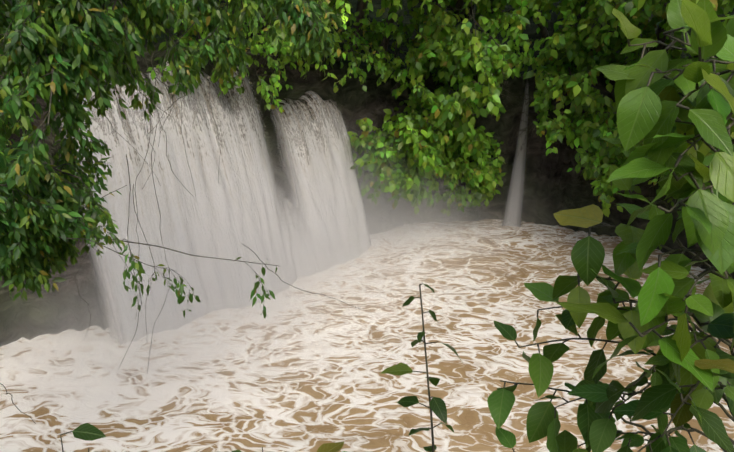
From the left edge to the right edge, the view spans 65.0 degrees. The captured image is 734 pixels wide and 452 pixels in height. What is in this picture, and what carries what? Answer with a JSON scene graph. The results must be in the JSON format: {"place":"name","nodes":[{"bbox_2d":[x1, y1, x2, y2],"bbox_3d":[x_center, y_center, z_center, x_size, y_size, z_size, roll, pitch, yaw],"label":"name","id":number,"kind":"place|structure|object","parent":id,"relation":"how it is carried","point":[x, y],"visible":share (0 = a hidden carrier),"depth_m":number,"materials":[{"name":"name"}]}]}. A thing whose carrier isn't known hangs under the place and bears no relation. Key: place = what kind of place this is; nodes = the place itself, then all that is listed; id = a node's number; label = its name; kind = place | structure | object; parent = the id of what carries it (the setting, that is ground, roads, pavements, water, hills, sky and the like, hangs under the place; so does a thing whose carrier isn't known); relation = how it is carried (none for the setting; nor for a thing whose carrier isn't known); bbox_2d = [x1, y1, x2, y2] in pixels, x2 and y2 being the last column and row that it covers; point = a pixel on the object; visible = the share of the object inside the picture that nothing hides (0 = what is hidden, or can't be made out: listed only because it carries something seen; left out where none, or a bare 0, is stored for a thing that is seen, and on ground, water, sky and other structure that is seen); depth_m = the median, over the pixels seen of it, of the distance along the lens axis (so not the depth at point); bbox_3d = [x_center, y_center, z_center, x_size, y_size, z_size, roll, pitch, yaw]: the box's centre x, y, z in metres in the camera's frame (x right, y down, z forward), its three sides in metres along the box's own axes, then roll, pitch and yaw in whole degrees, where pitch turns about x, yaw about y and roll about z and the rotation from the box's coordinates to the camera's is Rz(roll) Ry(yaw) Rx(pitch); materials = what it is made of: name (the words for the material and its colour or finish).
{"place":"outdoors","nodes":[
{"label":"outdoors","id":0,"kind":"place"},
{"bbox_2d":[0,115,602,419],"label":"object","id":1,"kind":"structure","parent":0,"point":[382,228],"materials":[{"name":"white liquid"}]},
{"bbox_2d":[0,219,733,451],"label":"pool water","id":2,"kind":"structure","parent":0,"point":[491,357],"depth_m":10.33,"materials":[{"name":"liquid"}]},
{"bbox_2d":[502,80,529,226],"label":"waterfall","id":3,"kind":"object","parent":2,"relation":"in","point":[518,170],"visible":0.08,"depth_m":17.24,"materials":[{"name":"liquid"}]},
{"bbox_2d":[0,0,733,346],"bbox_3d":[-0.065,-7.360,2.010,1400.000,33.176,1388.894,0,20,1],"label":"terrain ground","id":4,"kind":"structure","parent":0,"point":[354,100],"depth_m":16.35,"materials":[{"name":"brown soil"}]},
{"bbox_2d":[55,61,344,337],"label":"waterfall","id":5,"kind":"structure","parent":4,"relation":"on","point":[286,115],"depth_m":12.72,"materials":[{"name":"liquid"}]},
{"bbox_2d":[59,68,370,343],"bbox_3d":[-2.841,-1.154,13.262,2.358,5.380,7.259,19,27,41],"label":"waterfall spray","id":6,"kind":"object","parent":5,"relation":"attached to","point":[204,138],"visible":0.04,"depth_m":12.22,"materials":[{"name":"liquid"}]},
{"bbox_2d":[0,0,723,197],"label":"tree trunks and limbs","id":7,"kind":"object","parent":4,"relation":"on","point":[362,5],"visible":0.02,"depth_m":15.36,"materials":[{"name":"brown plant"}]},
{"bbox_2d":[0,0,349,317],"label":"tree leaves","id":8,"kind":"object","parent":7,"relation":"on","point":[69,59],"visible":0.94,"depth_m":5.08,"materials":[{"name":"green plant"}]},
{"bbox_2d":[0,21,358,423],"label":"hanging vines","id":9,"kind":"object","parent":7,"relation":"attached to","point":[155,175],"visible":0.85,"depth_m":5.53,"materials":[{"name":"brown plant"}]},
{"bbox_2d":[0,0,733,310],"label":"tree","id":10,"kind":"object","parent":7,"relation":"on","point":[457,136],"depth_m":14.73,"materials":[{"name":"green plant"}]},
{"bbox_2d":[60,0,733,451],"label":"leafy plant","id":11,"kind":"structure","parent":4,"relation":"on","point":[649,114],"depth_m":1.52,"materials":[{"name":"green plant"}]},
{"bbox_2d":[72,284,462,451],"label":"plant leaves","id":12,"kind":"object","parent":11,"relation":"on","point":[87,431],"visible":0.98,"depth_m":2.63,"materials":[{"name":"green plant"}]}
]}

